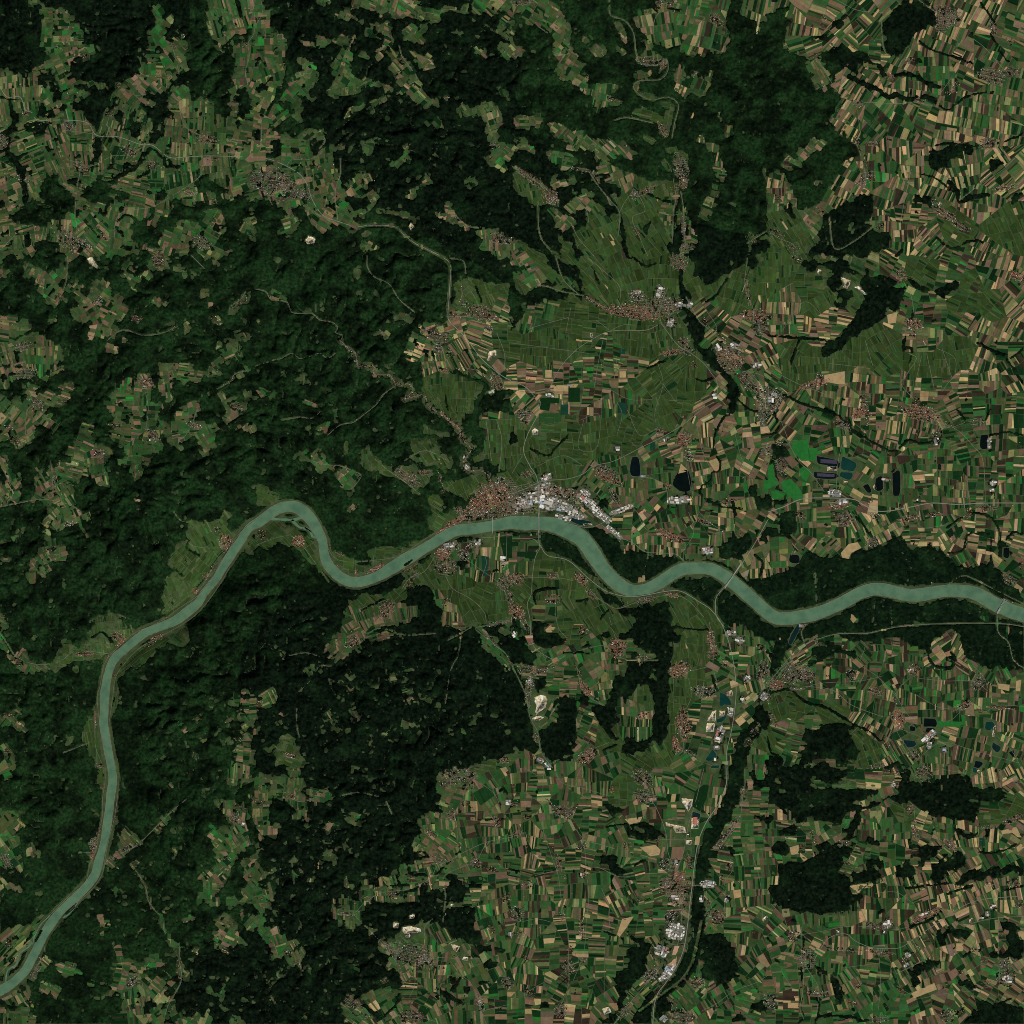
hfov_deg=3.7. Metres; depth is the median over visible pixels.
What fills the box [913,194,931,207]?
grove
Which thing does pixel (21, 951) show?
side arm
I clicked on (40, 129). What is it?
grove
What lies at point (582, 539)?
river
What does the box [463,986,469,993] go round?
grove
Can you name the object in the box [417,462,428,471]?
grove
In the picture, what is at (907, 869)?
grove
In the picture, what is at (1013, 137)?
grove
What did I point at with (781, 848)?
grove
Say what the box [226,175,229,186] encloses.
grove
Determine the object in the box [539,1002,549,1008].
grove
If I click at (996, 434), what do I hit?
grove
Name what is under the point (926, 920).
grove
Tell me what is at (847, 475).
pond
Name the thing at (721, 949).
forest
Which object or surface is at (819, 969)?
grove
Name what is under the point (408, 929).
quarry
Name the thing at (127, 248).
grove
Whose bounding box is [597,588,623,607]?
grove
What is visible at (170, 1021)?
grove
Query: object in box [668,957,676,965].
bare earth
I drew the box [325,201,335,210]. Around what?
grove
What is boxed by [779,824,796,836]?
grove
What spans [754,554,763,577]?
grove
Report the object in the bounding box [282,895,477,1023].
forest
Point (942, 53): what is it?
grove
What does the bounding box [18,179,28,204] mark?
grove
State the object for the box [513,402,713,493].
road
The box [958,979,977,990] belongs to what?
grove
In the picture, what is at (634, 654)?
grove
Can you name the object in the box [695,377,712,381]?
grove
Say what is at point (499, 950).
grove
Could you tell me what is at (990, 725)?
pond
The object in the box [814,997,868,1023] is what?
grove
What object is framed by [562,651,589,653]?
grove
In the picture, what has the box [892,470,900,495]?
pond
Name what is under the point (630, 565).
forest
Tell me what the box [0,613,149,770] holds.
forest
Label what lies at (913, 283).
grove
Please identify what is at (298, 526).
side arm
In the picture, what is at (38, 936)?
grove
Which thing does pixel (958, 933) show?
grove
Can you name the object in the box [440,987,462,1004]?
grove
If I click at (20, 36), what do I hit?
forest
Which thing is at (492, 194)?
forest
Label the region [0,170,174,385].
forest
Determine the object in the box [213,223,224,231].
grove
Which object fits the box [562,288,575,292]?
grove
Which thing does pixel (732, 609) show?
forest
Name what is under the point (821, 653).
grove
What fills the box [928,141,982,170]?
grove
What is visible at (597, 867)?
road
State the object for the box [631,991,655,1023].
grove
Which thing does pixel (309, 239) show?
quarry
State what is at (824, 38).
grove
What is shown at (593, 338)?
road
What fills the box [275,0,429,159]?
forest
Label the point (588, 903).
road
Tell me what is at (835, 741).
forest
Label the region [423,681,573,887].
forest
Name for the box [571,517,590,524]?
pond
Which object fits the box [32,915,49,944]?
side arm
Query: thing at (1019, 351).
grove
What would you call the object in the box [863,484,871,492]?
pond
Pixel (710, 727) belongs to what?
quarry
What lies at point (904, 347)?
grove
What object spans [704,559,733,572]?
grove
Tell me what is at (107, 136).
road
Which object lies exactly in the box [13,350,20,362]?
grove
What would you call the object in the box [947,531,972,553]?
grove
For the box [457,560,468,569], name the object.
grove
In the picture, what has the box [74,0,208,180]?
forest
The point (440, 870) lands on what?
grove
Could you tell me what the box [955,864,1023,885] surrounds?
grove
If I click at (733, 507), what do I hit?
grove
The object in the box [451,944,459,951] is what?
quarry
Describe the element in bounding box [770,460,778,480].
grove
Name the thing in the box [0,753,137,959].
forest
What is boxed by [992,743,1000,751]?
pond
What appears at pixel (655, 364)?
grove
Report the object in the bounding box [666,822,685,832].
quarry
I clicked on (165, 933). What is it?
road
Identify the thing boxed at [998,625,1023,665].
grove
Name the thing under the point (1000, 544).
grove
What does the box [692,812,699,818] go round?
pond
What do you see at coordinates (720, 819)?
forest
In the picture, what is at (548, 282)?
grove
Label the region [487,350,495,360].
quarry
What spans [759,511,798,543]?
grove
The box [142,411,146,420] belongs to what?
grove
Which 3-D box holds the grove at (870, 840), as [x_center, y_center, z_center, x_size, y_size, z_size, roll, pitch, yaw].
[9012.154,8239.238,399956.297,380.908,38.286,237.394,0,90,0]
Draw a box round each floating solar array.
[817,473,834,476]
[820,459,836,463]
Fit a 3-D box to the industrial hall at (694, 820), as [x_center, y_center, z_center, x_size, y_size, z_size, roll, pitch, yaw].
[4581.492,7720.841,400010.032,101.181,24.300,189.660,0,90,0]
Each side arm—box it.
[5,942,32,981]
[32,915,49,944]
[271,517,301,520]
[291,520,315,538]
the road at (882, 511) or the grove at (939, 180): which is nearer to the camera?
the grove at (939, 180)
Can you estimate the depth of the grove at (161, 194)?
399641.25 m
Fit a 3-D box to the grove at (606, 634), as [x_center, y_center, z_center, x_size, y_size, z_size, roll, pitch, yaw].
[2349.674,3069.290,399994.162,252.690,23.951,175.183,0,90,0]
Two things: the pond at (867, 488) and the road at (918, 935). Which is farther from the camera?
the pond at (867, 488)
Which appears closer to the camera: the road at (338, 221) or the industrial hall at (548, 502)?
the road at (338, 221)
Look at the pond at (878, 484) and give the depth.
400079.19 m
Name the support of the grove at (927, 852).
on the ground at (948, 375)
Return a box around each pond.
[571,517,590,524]
[630,457,639,477]
[673,470,690,491]
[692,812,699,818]
[706,749,716,760]
[717,716,725,722]
[719,693,730,705]
[789,554,799,563]
[789,625,799,643]
[814,472,838,478]
[817,456,839,468]
[840,472,852,479]
[841,457,855,470]
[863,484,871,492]
[875,476,882,490]
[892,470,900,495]
[904,740,915,746]
[923,718,936,726]
[974,760,982,767]
[980,434,987,448]
[985,721,994,729]
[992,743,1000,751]
[1003,547,1009,557]
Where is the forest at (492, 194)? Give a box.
[341,94,599,303]
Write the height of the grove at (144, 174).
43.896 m
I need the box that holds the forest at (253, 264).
[165,175,351,362]
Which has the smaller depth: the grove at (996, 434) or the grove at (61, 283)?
the grove at (61, 283)
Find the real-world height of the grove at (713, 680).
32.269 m
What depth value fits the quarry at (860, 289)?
399988.47 m
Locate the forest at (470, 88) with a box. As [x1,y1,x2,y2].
[333,0,520,179]
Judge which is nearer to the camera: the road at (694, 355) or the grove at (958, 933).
the grove at (958, 933)
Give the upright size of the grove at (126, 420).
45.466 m
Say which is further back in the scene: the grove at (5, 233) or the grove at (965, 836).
the grove at (965, 836)
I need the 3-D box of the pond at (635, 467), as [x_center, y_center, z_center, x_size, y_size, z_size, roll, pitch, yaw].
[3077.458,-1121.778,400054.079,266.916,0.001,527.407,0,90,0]
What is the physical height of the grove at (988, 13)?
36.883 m
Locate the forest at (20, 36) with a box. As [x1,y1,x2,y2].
[0,0,88,169]
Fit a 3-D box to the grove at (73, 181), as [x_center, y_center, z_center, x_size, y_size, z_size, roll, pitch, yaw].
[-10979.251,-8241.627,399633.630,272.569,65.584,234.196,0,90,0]
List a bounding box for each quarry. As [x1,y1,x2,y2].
[88,257,97,267]
[306,236,314,243]
[403,926,420,933]
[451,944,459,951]
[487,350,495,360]
[532,428,537,434]
[532,716,543,719]
[535,695,546,714]
[602,1007,610,1013]
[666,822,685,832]
[682,798,692,810]
[691,818,698,828]
[706,723,714,731]
[708,710,715,721]
[841,278,849,287]
[855,286,865,293]
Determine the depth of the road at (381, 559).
400079.16 m
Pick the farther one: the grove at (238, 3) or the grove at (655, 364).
the grove at (655, 364)
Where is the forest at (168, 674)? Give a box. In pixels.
[121,567,286,711]
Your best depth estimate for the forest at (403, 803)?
399733.09 m
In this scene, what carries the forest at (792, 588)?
on the ground at (948, 375)
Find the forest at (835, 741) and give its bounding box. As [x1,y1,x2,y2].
[747,689,909,836]
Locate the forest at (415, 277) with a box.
[306,212,534,449]
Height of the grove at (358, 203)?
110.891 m
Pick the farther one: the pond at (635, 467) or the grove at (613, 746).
the pond at (635, 467)
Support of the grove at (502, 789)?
on the ground at (948, 375)
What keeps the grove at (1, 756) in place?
on the ground at (948, 375)
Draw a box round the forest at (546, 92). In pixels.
[493,0,686,205]
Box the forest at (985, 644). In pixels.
[925,546,1023,670]
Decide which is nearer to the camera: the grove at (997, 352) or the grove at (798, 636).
the grove at (997, 352)
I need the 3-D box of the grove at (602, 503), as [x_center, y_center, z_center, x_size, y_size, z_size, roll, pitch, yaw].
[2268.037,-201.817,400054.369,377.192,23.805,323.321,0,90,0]
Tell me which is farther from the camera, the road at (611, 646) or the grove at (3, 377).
the road at (611, 646)
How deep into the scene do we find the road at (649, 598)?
400061.03 m
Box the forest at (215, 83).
[185,0,304,137]
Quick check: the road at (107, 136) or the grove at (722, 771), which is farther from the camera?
the grove at (722, 771)
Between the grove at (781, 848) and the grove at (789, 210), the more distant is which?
the grove at (781, 848)
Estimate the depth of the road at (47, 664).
399778.78 m
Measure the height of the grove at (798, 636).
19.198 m
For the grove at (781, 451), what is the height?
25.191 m
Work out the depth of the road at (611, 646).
399976.41 m
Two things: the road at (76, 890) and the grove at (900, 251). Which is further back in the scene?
the road at (76, 890)
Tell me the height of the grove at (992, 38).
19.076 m
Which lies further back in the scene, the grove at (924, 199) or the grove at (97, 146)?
the grove at (924, 199)
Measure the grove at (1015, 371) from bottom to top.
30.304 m
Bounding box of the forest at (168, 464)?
[91,434,263,569]
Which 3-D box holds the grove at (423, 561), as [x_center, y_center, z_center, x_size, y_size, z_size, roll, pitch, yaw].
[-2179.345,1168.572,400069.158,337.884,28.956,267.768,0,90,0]
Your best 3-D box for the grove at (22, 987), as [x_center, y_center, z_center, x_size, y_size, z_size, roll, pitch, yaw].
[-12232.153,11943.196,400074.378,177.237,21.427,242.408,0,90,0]
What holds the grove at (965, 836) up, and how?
on the ground at (948, 375)
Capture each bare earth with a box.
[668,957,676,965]
[672,946,678,954]
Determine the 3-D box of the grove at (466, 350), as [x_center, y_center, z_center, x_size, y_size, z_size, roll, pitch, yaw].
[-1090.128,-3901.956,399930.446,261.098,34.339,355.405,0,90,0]
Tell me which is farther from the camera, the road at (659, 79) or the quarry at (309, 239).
the road at (659, 79)
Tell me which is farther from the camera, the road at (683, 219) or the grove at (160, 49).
the road at (683, 219)
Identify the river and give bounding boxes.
[0,501,1023,995]
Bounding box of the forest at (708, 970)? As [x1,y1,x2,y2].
[660,901,716,993]
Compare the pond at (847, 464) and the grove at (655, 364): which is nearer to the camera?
the grove at (655, 364)
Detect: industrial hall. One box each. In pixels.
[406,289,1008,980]
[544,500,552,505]
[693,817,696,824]
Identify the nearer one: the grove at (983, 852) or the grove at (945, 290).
the grove at (983, 852)
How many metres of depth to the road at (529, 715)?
399968.84 m
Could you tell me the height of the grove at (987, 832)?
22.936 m
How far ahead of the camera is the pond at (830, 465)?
400061.72 m
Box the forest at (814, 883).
[767,835,883,914]
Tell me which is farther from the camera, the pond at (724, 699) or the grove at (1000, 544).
the grove at (1000, 544)
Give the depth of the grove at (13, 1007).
400055.22 m
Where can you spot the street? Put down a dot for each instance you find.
(570, 501)
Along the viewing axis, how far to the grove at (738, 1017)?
400032.41 m
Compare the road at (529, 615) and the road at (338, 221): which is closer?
the road at (338, 221)
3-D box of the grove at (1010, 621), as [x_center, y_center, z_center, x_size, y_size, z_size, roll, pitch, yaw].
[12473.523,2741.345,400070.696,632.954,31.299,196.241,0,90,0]
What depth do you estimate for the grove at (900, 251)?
399986.12 m
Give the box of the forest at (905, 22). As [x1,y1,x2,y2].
[787,0,937,101]
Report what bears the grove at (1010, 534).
on the ground at (948, 375)
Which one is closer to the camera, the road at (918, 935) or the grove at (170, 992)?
the grove at (170, 992)
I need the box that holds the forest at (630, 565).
[452,449,677,582]
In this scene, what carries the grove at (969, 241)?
on the ground at (948, 375)
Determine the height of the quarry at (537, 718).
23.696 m
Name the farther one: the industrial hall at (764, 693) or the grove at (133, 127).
the industrial hall at (764, 693)
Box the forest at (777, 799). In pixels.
[745,744,836,867]
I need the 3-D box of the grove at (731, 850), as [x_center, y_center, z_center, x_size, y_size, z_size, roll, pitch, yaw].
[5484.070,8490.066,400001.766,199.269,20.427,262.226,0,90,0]
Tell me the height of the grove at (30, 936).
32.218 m
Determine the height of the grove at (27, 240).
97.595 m
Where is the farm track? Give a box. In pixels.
[0,0,1023,1023]
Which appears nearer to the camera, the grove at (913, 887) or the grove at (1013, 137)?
the grove at (913, 887)
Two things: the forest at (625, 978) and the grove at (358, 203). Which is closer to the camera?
the grove at (358, 203)
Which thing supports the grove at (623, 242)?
on the ground at (948, 375)
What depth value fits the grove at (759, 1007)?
400033.03 m
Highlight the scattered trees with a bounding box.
[0,0,1023,1023]
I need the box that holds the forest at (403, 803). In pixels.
[256,766,475,925]
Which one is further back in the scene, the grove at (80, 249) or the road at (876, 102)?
the road at (876, 102)
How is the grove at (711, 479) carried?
on the ground at (948, 375)
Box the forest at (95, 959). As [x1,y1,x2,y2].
[27,837,276,1023]
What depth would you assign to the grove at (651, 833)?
400001.16 m
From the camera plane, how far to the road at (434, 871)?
399838.44 m
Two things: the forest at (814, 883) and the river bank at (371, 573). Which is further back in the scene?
the river bank at (371, 573)
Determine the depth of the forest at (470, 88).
399827.94 m
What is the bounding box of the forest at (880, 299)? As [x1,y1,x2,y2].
[752,193,905,412]
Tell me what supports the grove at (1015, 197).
on the ground at (948, 375)
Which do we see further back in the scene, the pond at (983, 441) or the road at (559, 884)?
the pond at (983, 441)
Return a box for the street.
[0,0,1022,1023]
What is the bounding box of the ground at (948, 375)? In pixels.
[0,0,1023,1023]
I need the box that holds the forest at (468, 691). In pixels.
[325,573,517,802]
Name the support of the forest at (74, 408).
on the ground at (948, 375)
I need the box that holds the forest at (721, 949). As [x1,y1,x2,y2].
[691,894,740,989]
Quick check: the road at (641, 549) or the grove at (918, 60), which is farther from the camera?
the road at (641, 549)
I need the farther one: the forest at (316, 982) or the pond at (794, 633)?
the pond at (794, 633)
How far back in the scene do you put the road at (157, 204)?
399657.69 m
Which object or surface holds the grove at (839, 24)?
on the ground at (948, 375)
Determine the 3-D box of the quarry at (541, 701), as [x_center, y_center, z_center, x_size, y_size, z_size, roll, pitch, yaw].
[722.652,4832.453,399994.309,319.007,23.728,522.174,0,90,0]
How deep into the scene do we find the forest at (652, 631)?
399961.44 m
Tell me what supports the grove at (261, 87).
on the ground at (948, 375)
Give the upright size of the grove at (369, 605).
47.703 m
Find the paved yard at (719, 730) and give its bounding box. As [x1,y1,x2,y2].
[241,286,1010,1022]
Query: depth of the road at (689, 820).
400016.16 m
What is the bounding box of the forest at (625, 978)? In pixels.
[477,930,652,1010]
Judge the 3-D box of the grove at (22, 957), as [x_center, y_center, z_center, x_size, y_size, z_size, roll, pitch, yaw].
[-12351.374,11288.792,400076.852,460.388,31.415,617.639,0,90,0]
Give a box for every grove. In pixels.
[0,96,32,180]
[0,200,4,207]
[0,229,8,236]
[0,372,15,381]
[0,466,6,484]
[0,750,3,762]
[0,999,17,1010]
[2,364,10,369]
[9,951,26,975]
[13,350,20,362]
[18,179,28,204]
[19,985,25,993]
[23,931,32,944]
[24,121,51,135]
[24,232,30,247]
[35,930,42,941]
[36,103,55,118]
[37,69,69,101]
[58,279,64,286]
[59,104,66,111]
[65,903,75,914]
[67,178,77,186]
[77,241,82,252]
[90,137,102,164]
[91,631,113,643]
[114,110,123,131]
[120,245,132,250]
[121,415,129,423]
[124,109,140,138]
[136,168,153,178]
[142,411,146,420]
[143,998,156,1013]
[155,46,163,53]
[156,188,167,199]
[164,983,174,997]
[164,1016,173,1023]
[166,137,171,147]
[168,53,174,62]
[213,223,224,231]
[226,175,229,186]
[233,87,251,128]
[235,0,242,18]
[254,129,260,140]
[255,77,272,92]
[266,139,283,158]
[290,148,299,152]
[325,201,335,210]
[345,196,370,210]
[361,1004,381,1020]
[363,599,383,609]
[383,993,401,1017]
[403,886,418,893]
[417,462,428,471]
[418,553,431,563]
[422,349,428,357]
[435,867,446,874]
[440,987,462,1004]
[449,976,455,983]
[450,977,460,992]
[455,537,468,542]
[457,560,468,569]
[463,349,472,362]
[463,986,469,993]
[475,286,481,302]
[482,623,536,665]
[483,959,497,969]
[494,947,504,952]
[499,787,507,793]
[507,531,528,536]
[509,431,517,444]
[510,619,521,631]
[530,447,546,456]
[532,621,565,648]
[533,587,558,604]
[535,677,546,692]
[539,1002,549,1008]
[541,279,556,286]
[541,532,595,576]
[547,434,568,456]
[558,259,583,294]
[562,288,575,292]
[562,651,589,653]
[575,598,588,601]
[578,690,589,705]
[594,173,620,205]
[596,498,609,509]
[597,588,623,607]
[599,854,626,874]
[599,1014,617,1023]
[601,631,610,637]
[602,803,624,816]
[603,744,617,750]
[606,822,664,843]
[620,217,656,267]
[627,651,638,659]
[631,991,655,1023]
[634,859,645,866]
[643,221,650,234]
[646,360,665,369]
[655,989,675,1017]
[667,6,681,11]
[670,577,721,608]
[678,980,685,987]
[679,269,691,304]
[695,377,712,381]
[698,484,704,496]
[704,498,741,517]
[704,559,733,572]
[705,277,728,302]
[705,470,715,484]
[711,674,716,689]
[713,414,729,453]
[716,456,721,472]
[717,531,751,559]
[719,764,724,781]
[727,846,734,856]
[732,1014,745,1021]
[748,484,787,510]
[750,999,766,1013]
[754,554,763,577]
[754,815,772,828]
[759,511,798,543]
[770,425,779,435]
[770,443,789,459]
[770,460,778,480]
[771,840,788,855]
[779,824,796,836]
[782,393,847,425]
[784,202,795,218]
[793,628,801,643]
[807,641,856,666]
[814,965,826,976]
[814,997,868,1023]
[815,34,828,41]
[830,14,849,29]
[830,975,844,1004]
[848,419,896,451]
[855,516,872,536]
[865,837,879,845]
[894,71,940,88]
[895,249,903,256]
[895,859,915,885]
[898,438,933,448]
[902,336,913,353]
[905,885,923,889]
[907,839,941,866]
[907,958,939,987]
[908,279,929,291]
[909,913,938,928]
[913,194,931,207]
[915,58,922,63]
[919,40,972,64]
[920,94,936,104]
[921,173,947,187]
[926,851,966,892]
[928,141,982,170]
[935,280,958,298]
[936,926,969,945]
[939,104,956,110]
[945,245,959,249]
[946,518,959,528]
[946,884,973,894]
[947,180,989,203]
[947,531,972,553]
[953,827,977,839]
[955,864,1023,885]
[956,409,965,420]
[957,91,986,103]
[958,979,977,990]
[962,239,983,244]
[971,512,1008,556]
[976,342,1007,355]
[978,843,1017,854]
[980,2,996,24]
[983,829,989,838]
[989,159,1003,171]
[989,431,1012,436]
[989,921,1023,959]
[990,31,997,45]
[998,46,1009,61]
[998,618,1022,625]
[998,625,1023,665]
[1004,132,1023,141]
[1004,885,1023,890]
[1006,358,1023,384]
[1006,531,1023,540]
[1010,347,1023,358]
[1011,192,1022,204]
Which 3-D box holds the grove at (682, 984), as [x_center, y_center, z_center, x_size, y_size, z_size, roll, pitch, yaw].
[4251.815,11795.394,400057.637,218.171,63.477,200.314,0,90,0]
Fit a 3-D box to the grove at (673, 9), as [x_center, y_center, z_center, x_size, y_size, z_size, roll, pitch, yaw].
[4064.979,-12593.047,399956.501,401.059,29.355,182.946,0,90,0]
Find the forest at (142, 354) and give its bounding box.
[119,293,319,450]
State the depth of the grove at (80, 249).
399679.97 m
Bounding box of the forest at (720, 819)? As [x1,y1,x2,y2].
[693,728,754,893]
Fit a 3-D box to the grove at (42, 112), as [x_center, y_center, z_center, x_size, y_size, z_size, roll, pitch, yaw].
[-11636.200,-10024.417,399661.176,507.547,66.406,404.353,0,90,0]
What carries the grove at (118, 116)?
on the ground at (948, 375)
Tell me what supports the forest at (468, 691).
on the ground at (948, 375)
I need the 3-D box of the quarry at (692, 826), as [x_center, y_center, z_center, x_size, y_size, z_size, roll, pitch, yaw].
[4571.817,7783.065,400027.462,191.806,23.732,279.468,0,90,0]
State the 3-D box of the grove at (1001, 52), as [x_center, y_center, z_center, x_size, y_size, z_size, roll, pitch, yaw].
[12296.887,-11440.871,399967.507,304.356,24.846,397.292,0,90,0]
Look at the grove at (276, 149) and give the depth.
399675.72 m
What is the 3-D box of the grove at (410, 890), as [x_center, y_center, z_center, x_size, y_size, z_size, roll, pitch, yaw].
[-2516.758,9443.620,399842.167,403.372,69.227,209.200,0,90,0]
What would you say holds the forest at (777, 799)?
on the ground at (948, 375)
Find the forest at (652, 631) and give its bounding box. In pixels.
[614,603,680,712]
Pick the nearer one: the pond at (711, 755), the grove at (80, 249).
the grove at (80, 249)
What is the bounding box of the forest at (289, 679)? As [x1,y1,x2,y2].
[234,591,372,783]
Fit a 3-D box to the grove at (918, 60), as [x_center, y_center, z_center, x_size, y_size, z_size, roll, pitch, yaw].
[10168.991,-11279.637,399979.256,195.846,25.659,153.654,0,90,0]
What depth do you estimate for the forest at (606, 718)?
399987.84 m
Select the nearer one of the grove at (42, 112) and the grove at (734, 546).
the grove at (42, 112)
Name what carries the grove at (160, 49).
on the ground at (948, 375)
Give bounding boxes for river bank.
[1,501,1022,984]
[1,512,1021,995]
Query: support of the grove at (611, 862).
on the ground at (948, 375)
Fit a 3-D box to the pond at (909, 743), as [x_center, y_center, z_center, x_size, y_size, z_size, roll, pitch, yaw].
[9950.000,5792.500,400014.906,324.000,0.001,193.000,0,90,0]
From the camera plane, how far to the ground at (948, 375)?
399995.75 m
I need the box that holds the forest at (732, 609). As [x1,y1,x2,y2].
[649,558,768,653]
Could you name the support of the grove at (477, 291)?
on the ground at (948, 375)
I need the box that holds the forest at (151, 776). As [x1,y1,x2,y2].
[117,707,259,846]
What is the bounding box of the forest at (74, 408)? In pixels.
[0,371,123,546]
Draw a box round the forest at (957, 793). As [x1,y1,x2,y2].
[903,771,1006,824]
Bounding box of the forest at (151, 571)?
[0,504,182,641]
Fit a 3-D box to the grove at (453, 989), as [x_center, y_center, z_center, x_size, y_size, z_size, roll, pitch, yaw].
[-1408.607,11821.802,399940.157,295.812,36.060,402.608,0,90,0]
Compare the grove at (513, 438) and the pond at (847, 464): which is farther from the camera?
the pond at (847, 464)
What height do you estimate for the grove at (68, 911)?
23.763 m
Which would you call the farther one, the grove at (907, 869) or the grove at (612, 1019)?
the grove at (612, 1019)
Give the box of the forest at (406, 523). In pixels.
[230,371,480,591]
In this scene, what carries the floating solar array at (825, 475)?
on the pond at (822, 477)
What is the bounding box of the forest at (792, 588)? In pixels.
[748,535,909,670]
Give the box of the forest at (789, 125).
[664,0,858,165]
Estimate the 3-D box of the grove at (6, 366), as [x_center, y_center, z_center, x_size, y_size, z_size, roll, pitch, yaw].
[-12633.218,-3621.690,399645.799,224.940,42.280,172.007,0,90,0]
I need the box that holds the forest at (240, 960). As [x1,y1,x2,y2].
[165,888,294,1023]
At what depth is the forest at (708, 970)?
400036.81 m
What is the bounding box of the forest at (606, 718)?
[554,677,669,756]
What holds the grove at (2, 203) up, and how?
on the ground at (948, 375)
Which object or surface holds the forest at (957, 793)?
on the ground at (948, 375)
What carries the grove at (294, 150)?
on the ground at (948, 375)
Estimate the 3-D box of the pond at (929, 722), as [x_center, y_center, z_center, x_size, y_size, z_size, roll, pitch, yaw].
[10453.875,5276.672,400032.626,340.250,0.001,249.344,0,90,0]
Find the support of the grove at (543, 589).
on the ground at (948, 375)
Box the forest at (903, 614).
[771,544,939,692]
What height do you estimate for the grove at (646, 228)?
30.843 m
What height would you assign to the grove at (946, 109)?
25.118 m
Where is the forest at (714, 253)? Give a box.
[551,203,769,413]
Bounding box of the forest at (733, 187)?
[640,139,840,236]
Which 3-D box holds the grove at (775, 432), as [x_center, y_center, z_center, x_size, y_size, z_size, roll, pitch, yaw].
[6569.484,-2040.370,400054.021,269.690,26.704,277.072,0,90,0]
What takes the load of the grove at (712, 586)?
on the ground at (948, 375)
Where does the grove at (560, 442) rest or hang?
on the ground at (948, 375)
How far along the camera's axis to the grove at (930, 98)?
399973.31 m
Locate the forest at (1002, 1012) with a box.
[963,998,1023,1023]
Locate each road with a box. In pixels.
[0,88,241,157]
[0,633,107,664]
[2,784,104,970]
[97,522,252,755]
[106,800,184,859]
[109,567,229,720]
[114,162,205,235]
[136,871,181,1013]
[257,157,437,254]
[257,289,357,364]
[325,530,439,561]
[344,837,510,914]
[443,257,510,380]
[512,381,539,489]
[512,666,552,767]
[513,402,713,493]
[524,645,657,668]
[527,549,561,659]
[535,867,652,876]
[540,545,735,759]
[542,775,568,1010]
[548,325,657,390]
[574,831,588,977]
[591,591,703,616]
[602,525,683,560]
[609,1,678,135]
[620,190,647,255]
[652,779,726,1023]
[662,325,717,389]
[677,769,703,869]
[681,195,685,244]
[715,520,767,624]
[768,498,983,511]
[769,623,1023,681]
[806,686,882,716]
[814,896,1018,959]
[820,63,931,105]
[939,422,985,501]
[967,461,967,498]
[998,916,998,959]
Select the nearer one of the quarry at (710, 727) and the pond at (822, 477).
the quarry at (710, 727)
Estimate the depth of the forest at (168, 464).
399660.12 m
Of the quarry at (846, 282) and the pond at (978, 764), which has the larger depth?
the pond at (978, 764)
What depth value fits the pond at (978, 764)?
400014.00 m
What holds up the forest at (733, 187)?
on the ground at (948, 375)
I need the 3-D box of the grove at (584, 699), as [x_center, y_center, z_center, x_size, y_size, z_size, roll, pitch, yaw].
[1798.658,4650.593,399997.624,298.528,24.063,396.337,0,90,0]
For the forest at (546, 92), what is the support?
on the ground at (948, 375)

